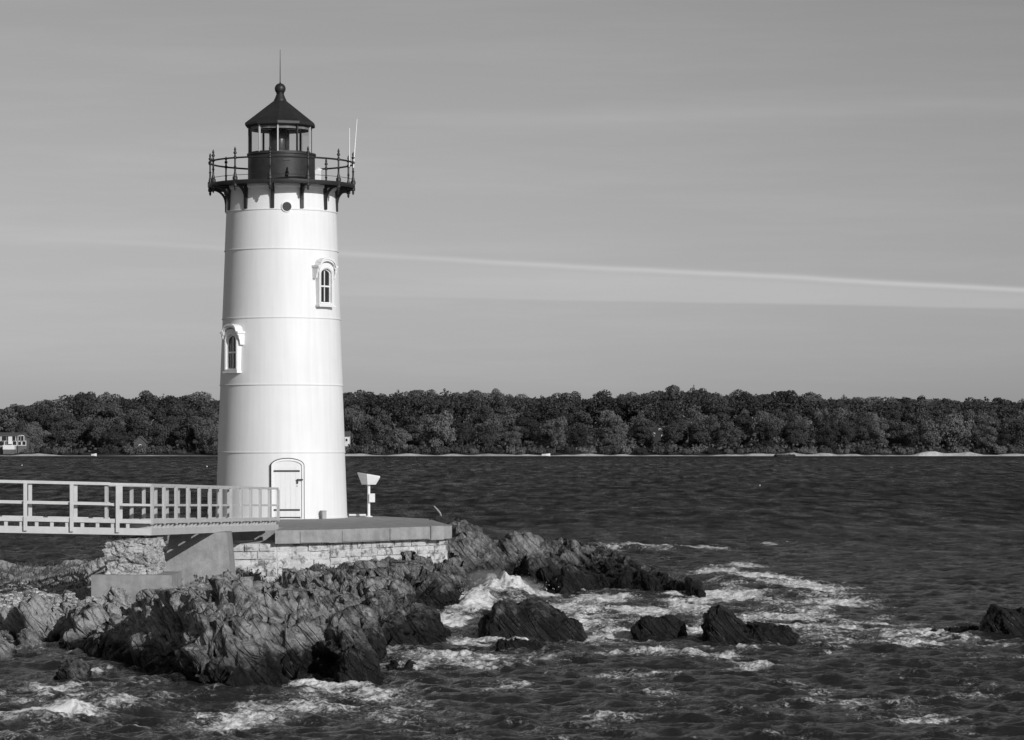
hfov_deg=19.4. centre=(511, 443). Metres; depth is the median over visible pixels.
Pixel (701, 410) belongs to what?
pine tree
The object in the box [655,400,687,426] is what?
tree
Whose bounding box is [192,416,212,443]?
tree
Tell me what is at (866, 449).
shrub
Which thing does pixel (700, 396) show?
wood
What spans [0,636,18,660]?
boulder
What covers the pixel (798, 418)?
tree
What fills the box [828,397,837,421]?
pine tree
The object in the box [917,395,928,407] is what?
tree
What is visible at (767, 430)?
tree
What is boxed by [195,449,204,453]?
shrub
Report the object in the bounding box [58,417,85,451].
tree
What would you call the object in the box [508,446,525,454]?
shrub
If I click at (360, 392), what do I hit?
tree
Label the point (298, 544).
lighthouse platform
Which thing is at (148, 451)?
shrub
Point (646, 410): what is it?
tree
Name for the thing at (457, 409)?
tree
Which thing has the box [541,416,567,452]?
tree
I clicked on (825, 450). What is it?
shrub
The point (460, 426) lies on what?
tree
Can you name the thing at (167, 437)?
tree
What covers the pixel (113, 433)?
tree
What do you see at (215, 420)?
tree
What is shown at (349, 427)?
tree
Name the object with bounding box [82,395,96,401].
tree
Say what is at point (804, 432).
tree
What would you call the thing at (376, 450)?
shrub
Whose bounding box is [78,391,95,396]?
tree
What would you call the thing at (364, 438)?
tree
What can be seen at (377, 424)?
tree
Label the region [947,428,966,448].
tree
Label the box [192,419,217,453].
tree
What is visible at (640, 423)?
tree
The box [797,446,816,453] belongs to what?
shrub
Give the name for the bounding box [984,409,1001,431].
tree
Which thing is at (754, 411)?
tree
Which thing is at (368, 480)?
signal post
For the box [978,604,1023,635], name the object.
sea rock
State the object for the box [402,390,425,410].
tree
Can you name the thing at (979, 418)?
tree
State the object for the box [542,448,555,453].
shrub
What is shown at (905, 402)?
tree
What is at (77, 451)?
shrub
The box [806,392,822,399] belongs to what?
tree
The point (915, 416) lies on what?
tree
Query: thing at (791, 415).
pine tree
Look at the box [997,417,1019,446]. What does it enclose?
tree
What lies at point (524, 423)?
tree
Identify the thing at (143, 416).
tree
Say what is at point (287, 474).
door
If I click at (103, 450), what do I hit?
shrub
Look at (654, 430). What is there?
house
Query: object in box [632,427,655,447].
tree
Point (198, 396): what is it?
tree
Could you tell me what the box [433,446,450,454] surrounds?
shrub
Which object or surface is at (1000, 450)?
shrub
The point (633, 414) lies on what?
tree
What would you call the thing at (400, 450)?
shrub
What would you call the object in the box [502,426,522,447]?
tree
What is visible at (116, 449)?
shrub
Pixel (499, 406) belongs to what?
tree
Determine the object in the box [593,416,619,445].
tree
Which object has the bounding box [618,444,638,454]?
shrub
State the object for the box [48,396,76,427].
pine tree
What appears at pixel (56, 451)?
shrub
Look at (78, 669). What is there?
sea rock
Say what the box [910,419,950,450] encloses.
tree
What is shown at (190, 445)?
tree
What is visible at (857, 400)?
tree
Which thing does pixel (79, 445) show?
undergrowth
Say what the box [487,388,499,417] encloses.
tree
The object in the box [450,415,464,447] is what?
pine tree
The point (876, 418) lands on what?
tree
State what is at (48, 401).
tree
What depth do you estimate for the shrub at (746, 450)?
1156.88 m
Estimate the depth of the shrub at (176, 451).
1155.37 m
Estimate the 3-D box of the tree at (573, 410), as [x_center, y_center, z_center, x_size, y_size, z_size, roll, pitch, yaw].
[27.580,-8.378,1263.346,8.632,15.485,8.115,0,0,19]
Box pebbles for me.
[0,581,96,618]
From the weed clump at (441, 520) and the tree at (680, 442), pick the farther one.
the tree at (680, 442)
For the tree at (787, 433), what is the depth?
1168.40 m
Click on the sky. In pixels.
(825, 198)
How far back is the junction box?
98.11 m
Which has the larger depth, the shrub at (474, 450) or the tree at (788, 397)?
the tree at (788, 397)
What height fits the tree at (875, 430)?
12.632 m
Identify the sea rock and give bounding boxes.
[53,658,91,679]
[333,641,384,683]
[386,659,415,670]
[477,598,587,642]
[495,638,545,650]
[630,614,687,639]
[701,605,749,644]
[744,621,799,643]
[930,625,978,632]
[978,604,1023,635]
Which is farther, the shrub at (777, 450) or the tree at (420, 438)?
the tree at (420, 438)
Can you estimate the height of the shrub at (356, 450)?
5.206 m
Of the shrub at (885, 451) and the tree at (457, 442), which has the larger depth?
the tree at (457, 442)
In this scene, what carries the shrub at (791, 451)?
on the hills
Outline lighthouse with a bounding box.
[208,61,356,518]
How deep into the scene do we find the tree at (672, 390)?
1310.52 m
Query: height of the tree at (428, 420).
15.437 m
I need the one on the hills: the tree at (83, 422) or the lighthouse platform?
the tree at (83, 422)
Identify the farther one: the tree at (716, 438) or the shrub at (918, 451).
the tree at (716, 438)
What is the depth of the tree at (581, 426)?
1181.62 m
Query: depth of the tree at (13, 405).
1372.16 m
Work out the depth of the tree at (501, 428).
1212.76 m
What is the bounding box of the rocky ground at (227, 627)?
[0,520,705,685]
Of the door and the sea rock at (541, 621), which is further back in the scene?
the door
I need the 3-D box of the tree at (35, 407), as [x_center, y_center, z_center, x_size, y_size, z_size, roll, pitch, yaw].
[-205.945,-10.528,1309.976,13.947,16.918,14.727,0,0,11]
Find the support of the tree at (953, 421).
on the hills
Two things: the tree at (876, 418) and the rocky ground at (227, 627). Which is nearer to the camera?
the rocky ground at (227, 627)
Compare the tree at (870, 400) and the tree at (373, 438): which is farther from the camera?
the tree at (870, 400)
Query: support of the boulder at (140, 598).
on the rocky ground at (227, 627)
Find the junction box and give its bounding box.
[320,510,325,518]
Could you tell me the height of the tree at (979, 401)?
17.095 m
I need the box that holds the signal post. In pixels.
[358,472,379,516]
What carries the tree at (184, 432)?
on the hills
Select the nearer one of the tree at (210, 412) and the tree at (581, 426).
the tree at (581, 426)
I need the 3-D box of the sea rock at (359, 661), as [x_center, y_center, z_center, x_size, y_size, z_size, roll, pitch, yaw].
[-2.985,4.623,58.459,1.003,1.561,1.244,0,0,0]
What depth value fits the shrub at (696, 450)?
1156.77 m
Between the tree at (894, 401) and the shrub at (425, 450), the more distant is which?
the tree at (894, 401)
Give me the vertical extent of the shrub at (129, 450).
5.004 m
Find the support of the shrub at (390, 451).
on the hills
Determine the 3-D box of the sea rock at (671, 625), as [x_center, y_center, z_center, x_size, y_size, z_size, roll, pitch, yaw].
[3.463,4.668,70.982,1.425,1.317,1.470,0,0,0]
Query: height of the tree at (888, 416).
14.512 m
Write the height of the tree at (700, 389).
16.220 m
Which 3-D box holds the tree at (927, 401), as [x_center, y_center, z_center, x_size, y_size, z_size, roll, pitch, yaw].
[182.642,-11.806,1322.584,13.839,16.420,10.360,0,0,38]
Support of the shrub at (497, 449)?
on the hills
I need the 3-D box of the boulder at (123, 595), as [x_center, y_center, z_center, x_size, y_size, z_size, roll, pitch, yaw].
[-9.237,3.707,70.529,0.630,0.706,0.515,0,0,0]
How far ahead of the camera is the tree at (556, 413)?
1254.39 m
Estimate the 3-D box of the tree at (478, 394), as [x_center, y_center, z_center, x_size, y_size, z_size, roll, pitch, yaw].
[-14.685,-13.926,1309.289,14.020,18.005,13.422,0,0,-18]
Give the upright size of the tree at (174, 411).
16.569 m
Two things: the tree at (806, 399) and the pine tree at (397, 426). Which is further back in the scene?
the tree at (806, 399)
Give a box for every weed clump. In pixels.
[193,574,213,584]
[237,569,265,581]
[429,515,459,523]
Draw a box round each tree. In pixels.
[0,407,20,431]
[5,406,26,429]
[9,420,27,433]
[10,403,26,407]
[22,401,54,427]
[23,421,50,451]
[26,425,43,448]
[30,407,53,430]
[37,399,55,430]
[41,413,63,442]
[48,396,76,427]
[54,422,79,444]
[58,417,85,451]
[59,410,75,425]
[60,394,75,403]
[71,393,87,421]
[77,417,93,440]
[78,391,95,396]
[78,427,94,448]
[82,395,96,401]
[84,403,106,421]
[84,417,105,450]
[87,418,108,448]
[94,391,114,413]
[97,416,110,446]
[101,424,127,448]
[104,401,135,425]
[104,418,124,444]
[105,394,121,399]
[108,397,131,413]
[122,415,147,444]
[124,390,159,420]
[128,407,152,434]
[150,412,176,446]
[151,424,177,447]
[155,394,168,421]
[157,403,198,429]
[160,395,193,417]
[162,415,179,440]
[173,416,199,451]
[181,437,198,451]
[185,391,217,419]
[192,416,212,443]
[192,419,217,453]
[198,425,217,447]
[200,409,218,423]
[210,413,218,441]
[343,392,354,407]
[343,408,362,445]
[344,405,372,431]
[344,416,368,443]
[350,389,365,413]
[350,394,370,423]
[354,424,372,445]
[363,392,388,416]
[368,422,389,446]
[369,406,390,426]
[370,414,391,445]
[381,390,420,423]
[389,428,411,453]
[390,422,406,441]
[401,416,427,446]
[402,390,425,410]
[406,390,434,419]
[407,411,420,424]
[410,424,430,447]
[419,414,438,441]
[423,389,439,396]
[429,396,441,414]
[429,416,452,445]
[431,410,455,445]
[432,388,454,413]
[436,408,457,428]
[440,392,472,422]
[449,423,475,445]
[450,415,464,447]
[452,428,464,446]
[457,417,475,445]
[461,392,492,422]
[468,390,481,404]
[470,405,494,428]
[474,413,508,447]
[474,417,501,448]
[477,423,495,452]
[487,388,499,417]
[489,392,507,418]
[497,404,519,431]
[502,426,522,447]
[503,417,539,446]
[508,394,534,417]
[523,409,540,431]
[530,395,551,425]
[534,420,557,449]
[540,410,569,433]
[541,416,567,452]
[543,392,575,422]
[563,427,587,446]
[564,410,594,440]
[568,406,580,424]
[568,422,584,447]
[571,399,599,423]
[572,391,580,399]
[588,389,627,423]
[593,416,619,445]
[597,409,620,429]
[598,427,616,452]
[611,415,628,446]
[616,394,636,425]
[624,391,648,416]
[628,392,660,421]
[628,411,647,434]
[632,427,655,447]
[633,416,654,447]
[638,418,655,432]
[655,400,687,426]
[657,423,683,445]
[662,385,684,415]
[668,412,688,428]
[669,422,688,448]
[681,420,718,446]
[683,403,706,428]
[684,385,705,416]
[698,388,710,408]
[701,419,723,444]
[703,394,728,420]
[705,414,720,444]
[707,405,732,429]
[719,421,746,449]
[725,389,751,422]
[733,408,754,427]
[733,412,754,432]
[735,417,753,445]
[749,394,774,419]
[753,421,777,449]
[755,410,788,445]
[755,411,786,443]
[766,409,785,427]
[768,391,785,413]
[772,390,797,419]
[779,423,802,450]
[783,405,804,425]
[786,421,811,448]
[793,415,809,442]
[796,391,828,430]
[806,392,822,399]
[811,408,855,442]
[814,408,829,429]
[814,428,836,448]
[823,421,838,444]
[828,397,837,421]
[834,419,861,451]
[835,407,854,426]
[843,398,863,412]
[844,412,874,443]
[848,416,874,443]
[858,396,886,424]
[859,412,885,425]
[868,423,889,452]
[873,432,887,448]
[876,396,902,419]
[881,409,901,423]
[882,420,895,443]
[884,427,900,448]
[887,422,912,447]
[888,397,916,421]
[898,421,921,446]
[905,408,926,443]
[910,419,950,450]
[911,399,934,412]
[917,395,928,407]
[922,404,954,432]
[936,423,951,449]
[941,411,973,445]
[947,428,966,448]
[956,400,975,417]
[959,409,981,426]
[960,410,993,438]
[964,397,978,402]
[969,424,987,447]
[974,399,988,415]
[977,426,997,452]
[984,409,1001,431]
[991,397,1002,401]
[992,429,1011,448]
[993,399,1014,425]
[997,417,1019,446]
[1005,420,1023,450]
[1011,409,1023,420]
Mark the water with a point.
(862, 576)
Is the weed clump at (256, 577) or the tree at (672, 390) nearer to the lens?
the weed clump at (256, 577)
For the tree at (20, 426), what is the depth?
1206.12 m
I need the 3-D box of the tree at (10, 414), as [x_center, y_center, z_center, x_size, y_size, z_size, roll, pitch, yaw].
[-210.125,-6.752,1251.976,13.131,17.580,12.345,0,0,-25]
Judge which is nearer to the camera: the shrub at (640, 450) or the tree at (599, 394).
the shrub at (640, 450)
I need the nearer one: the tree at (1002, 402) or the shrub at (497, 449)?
the shrub at (497, 449)
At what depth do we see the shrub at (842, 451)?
1155.65 m
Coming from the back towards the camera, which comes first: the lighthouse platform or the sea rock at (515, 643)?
the lighthouse platform
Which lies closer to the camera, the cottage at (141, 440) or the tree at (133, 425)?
the cottage at (141, 440)
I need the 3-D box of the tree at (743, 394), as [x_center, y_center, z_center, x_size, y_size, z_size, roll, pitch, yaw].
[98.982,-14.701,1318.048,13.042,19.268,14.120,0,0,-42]
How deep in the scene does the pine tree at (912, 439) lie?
1181.27 m
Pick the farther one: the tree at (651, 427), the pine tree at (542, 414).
the pine tree at (542, 414)
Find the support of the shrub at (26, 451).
on the hills
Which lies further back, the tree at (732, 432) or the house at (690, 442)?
the house at (690, 442)
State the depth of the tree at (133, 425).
1211.38 m
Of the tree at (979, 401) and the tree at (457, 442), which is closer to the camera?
the tree at (457, 442)
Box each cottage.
[133,436,148,452]
[344,431,350,445]
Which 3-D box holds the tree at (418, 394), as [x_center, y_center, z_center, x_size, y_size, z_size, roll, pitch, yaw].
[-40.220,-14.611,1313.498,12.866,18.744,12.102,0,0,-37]
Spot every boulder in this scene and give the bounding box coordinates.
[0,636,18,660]
[15,628,44,645]
[81,557,104,583]
[106,587,130,608]
[132,588,150,607]
[439,574,456,602]
[497,531,544,562]
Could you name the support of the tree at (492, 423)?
on the hills
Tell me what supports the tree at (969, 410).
on the hills
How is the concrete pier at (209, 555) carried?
on the rocky ground at (227, 627)
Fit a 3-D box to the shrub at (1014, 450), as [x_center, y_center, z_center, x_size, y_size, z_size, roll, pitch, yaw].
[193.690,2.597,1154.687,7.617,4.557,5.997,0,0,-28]
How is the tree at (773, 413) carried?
on the hills
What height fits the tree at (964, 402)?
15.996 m
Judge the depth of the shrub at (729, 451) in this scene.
1154.03 m
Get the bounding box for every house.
[0,432,20,453]
[17,433,30,452]
[650,424,662,451]
[689,426,698,449]
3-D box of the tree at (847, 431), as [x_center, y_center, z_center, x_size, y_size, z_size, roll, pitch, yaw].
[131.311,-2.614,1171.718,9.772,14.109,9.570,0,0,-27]
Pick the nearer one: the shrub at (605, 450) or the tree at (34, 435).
the shrub at (605, 450)
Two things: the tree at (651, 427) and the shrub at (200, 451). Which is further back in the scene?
the tree at (651, 427)
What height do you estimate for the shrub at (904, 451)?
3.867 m
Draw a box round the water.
[0,456,1023,739]
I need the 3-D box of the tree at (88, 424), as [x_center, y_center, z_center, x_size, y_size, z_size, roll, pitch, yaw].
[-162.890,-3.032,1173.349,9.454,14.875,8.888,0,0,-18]
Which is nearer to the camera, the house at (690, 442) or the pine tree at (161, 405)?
the house at (690, 442)
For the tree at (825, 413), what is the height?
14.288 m
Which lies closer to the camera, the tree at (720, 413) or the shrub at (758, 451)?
the shrub at (758, 451)
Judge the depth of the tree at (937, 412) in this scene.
1264.34 m
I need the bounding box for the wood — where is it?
[0,390,1023,428]
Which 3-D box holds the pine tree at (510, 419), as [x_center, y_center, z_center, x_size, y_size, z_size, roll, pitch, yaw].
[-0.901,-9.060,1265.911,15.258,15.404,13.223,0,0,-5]
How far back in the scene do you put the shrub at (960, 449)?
1157.41 m
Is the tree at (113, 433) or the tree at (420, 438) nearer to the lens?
the tree at (113, 433)
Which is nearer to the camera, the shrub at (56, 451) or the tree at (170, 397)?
the shrub at (56, 451)
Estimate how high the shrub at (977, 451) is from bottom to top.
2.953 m
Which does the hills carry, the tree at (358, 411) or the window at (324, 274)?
the tree at (358, 411)
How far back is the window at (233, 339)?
98.55 m
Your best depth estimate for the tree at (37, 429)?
1179.89 m
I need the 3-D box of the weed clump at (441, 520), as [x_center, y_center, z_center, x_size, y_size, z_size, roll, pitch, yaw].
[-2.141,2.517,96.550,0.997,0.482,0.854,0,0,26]
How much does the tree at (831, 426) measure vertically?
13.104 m
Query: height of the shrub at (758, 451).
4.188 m
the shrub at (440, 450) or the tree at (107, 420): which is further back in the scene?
the tree at (107, 420)
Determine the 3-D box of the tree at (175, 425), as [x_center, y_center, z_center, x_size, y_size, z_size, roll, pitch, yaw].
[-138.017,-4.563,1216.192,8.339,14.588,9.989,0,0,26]
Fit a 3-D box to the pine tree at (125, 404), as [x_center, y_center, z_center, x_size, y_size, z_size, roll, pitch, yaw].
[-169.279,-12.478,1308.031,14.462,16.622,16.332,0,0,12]
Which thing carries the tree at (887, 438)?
on the hills
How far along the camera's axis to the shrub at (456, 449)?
1157.50 m
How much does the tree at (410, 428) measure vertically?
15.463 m
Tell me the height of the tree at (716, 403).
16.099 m
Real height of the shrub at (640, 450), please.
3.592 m
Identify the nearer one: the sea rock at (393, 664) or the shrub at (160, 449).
the sea rock at (393, 664)
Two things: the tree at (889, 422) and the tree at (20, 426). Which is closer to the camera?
the tree at (20, 426)
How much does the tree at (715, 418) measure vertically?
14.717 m
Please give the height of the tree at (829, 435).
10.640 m
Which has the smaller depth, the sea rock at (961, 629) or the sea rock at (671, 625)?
the sea rock at (671, 625)
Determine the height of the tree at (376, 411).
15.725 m
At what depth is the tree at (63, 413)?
1251.96 m
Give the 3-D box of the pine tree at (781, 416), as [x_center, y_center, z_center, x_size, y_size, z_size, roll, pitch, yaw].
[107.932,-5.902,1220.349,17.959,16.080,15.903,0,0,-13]
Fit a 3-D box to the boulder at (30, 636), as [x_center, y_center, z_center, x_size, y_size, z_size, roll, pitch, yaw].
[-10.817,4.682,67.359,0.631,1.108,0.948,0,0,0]
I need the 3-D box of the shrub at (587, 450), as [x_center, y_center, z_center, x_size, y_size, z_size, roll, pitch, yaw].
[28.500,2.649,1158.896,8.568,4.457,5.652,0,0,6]
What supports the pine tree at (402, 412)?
on the hills
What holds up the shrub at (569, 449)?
on the hills
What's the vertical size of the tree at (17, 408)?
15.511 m
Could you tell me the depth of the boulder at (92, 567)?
83.77 m
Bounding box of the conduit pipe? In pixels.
[349,514,365,515]
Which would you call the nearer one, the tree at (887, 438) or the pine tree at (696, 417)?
the tree at (887, 438)
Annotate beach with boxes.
[0,451,1023,455]
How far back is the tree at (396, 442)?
1156.42 m
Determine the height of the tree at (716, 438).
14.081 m
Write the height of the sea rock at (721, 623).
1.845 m
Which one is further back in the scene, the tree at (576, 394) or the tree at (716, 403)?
the tree at (576, 394)
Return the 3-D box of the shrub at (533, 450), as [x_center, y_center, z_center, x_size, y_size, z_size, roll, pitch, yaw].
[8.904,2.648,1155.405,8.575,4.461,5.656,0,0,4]
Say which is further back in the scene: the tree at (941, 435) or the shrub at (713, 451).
the tree at (941, 435)
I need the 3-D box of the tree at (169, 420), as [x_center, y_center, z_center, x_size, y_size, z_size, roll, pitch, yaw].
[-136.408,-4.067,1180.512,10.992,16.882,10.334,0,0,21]
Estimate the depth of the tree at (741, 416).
1216.33 m
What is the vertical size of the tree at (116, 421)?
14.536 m
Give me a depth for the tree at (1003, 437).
1160.58 m
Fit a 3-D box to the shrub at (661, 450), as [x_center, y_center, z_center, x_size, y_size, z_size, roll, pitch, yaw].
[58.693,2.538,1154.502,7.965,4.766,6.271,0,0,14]
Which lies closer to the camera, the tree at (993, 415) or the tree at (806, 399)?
the tree at (993, 415)
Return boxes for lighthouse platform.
[163,516,451,582]
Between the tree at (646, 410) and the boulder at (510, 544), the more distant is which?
the tree at (646, 410)
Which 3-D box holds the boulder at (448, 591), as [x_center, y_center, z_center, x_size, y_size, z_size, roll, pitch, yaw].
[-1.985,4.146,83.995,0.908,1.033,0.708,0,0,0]
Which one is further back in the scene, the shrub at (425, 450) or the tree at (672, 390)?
the tree at (672, 390)
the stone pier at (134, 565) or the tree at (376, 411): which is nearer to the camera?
the stone pier at (134, 565)
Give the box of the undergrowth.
[0,412,1023,452]
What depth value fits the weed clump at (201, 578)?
77.85 m
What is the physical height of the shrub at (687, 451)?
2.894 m
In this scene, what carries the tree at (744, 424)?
on the hills
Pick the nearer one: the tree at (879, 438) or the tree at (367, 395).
the tree at (879, 438)
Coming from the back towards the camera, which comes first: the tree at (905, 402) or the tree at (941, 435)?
the tree at (905, 402)
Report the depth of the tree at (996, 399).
1387.01 m
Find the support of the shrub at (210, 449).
on the hills
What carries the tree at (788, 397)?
on the hills
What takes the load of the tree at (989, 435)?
on the hills
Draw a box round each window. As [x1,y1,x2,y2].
[220,324,244,372]
[312,258,337,306]
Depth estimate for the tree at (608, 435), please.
1160.28 m
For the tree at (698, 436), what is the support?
on the hills
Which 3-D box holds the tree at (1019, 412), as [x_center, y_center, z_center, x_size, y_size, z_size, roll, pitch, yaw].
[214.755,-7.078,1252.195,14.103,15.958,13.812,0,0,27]
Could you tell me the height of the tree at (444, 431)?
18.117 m
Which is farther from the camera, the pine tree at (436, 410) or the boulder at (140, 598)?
the pine tree at (436, 410)
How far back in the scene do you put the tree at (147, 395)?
1305.34 m
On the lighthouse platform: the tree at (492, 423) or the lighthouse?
the lighthouse
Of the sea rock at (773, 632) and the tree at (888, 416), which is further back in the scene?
the tree at (888, 416)
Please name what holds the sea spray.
on the water
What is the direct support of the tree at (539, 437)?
on the hills
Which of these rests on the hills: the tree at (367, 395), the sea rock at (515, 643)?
the tree at (367, 395)
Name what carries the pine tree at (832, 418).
on the hills
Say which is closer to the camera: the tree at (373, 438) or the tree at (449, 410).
the tree at (373, 438)
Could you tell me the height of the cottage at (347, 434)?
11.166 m
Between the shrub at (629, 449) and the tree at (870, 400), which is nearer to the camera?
the shrub at (629, 449)
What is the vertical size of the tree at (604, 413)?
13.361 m
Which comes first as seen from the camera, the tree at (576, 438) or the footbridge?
the footbridge
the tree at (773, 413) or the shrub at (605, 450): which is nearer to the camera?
the shrub at (605, 450)
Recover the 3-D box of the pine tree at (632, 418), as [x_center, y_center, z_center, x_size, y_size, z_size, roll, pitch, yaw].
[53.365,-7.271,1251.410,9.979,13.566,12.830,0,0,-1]
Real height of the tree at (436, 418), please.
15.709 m
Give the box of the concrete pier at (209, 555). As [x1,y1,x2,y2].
[165,531,235,584]
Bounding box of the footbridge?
[0,480,279,534]
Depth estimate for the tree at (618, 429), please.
1164.81 m
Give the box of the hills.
[0,420,1023,455]
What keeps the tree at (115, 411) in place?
on the hills
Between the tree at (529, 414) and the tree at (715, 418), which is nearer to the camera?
the tree at (715, 418)
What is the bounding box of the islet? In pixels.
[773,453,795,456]
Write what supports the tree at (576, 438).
on the hills
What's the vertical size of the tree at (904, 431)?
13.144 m
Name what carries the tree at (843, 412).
on the hills
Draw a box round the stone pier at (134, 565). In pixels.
[91,535,181,602]
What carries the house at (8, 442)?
on the hills
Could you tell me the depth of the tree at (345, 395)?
1373.57 m
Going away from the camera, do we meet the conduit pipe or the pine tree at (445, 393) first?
the conduit pipe
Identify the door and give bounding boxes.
[270,458,304,518]
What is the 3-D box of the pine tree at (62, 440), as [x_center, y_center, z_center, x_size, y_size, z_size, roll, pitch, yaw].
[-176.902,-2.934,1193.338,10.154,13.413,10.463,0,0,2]
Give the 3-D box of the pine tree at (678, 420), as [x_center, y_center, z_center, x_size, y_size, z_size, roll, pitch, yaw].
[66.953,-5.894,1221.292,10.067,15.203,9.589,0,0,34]
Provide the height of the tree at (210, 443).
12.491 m
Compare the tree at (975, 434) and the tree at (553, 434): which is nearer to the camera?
the tree at (553, 434)
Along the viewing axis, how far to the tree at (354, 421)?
1171.32 m
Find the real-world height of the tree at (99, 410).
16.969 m
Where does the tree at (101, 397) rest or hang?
on the hills
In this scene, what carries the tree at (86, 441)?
on the hills
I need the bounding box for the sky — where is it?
[0,0,1023,425]
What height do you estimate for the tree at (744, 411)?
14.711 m
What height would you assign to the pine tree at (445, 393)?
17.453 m
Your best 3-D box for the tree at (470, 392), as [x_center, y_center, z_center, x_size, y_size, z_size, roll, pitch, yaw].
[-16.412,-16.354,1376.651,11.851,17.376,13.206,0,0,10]
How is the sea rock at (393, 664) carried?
in the water
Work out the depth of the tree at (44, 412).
1266.60 m
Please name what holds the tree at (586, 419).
on the hills
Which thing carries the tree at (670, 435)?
on the hills
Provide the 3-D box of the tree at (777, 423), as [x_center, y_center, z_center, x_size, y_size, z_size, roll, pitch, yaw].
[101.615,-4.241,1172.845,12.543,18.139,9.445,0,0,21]
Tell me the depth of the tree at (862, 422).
1190.55 m
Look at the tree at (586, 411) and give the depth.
1307.22 m
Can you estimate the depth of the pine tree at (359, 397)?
1313.56 m
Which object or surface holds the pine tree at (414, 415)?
on the hills
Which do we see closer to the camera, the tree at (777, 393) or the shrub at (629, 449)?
the shrub at (629, 449)
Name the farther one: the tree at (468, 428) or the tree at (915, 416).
the tree at (915, 416)
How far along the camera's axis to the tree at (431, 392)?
1370.65 m
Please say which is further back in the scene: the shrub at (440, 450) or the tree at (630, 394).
the tree at (630, 394)
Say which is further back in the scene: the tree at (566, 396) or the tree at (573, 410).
the tree at (566, 396)
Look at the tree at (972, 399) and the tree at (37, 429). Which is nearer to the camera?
the tree at (37, 429)
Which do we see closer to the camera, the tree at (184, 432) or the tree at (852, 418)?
the tree at (184, 432)
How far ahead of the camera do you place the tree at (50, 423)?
1211.87 m
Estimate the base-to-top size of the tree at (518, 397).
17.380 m
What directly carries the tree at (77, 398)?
on the hills
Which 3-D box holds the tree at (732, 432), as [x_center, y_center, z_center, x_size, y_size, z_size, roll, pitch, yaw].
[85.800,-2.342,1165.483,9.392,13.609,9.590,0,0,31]
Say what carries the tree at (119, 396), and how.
on the hills
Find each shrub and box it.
[21,448,34,453]
[41,448,51,452]
[51,447,67,454]
[72,448,85,454]
[96,447,108,453]
[109,445,124,452]
[123,444,145,454]
[140,446,156,453]
[152,444,172,453]
[173,449,186,453]
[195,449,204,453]
[202,445,217,454]
[345,446,351,452]
[351,444,372,453]
[360,444,383,454]
[381,447,394,453]
[394,447,408,452]
[410,445,430,453]
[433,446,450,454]
[447,444,470,453]
[469,448,478,453]
[485,446,503,453]
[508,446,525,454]
[525,445,543,453]
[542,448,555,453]
[563,446,577,453]
[576,446,596,452]
[599,444,619,454]
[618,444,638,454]
[634,447,646,454]
[654,445,673,454]
[682,448,691,453]
[691,445,707,453]
[705,447,718,453]
[725,449,733,453]
[737,447,750,452]
[751,446,768,453]
[765,446,784,453]
[787,449,797,452]
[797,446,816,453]
[819,448,831,453]
[837,448,849,453]
[855,445,873,453]
[879,449,891,453]
[897,447,914,454]
[914,449,924,453]
[951,446,969,452]
[973,448,984,453]
[993,445,1008,453]
[1006,445,1023,453]
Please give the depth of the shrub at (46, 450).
1157.68 m
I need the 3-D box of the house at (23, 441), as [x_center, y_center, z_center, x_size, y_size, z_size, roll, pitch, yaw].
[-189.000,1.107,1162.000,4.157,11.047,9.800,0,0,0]
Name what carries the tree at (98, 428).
on the hills
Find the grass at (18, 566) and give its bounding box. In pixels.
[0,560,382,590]
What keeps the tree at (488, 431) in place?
on the hills
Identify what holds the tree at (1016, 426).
on the hills
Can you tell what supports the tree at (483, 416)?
on the hills
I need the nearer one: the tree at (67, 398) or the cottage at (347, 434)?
the cottage at (347, 434)
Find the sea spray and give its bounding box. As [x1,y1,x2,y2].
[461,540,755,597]
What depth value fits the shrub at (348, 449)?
1157.32 m

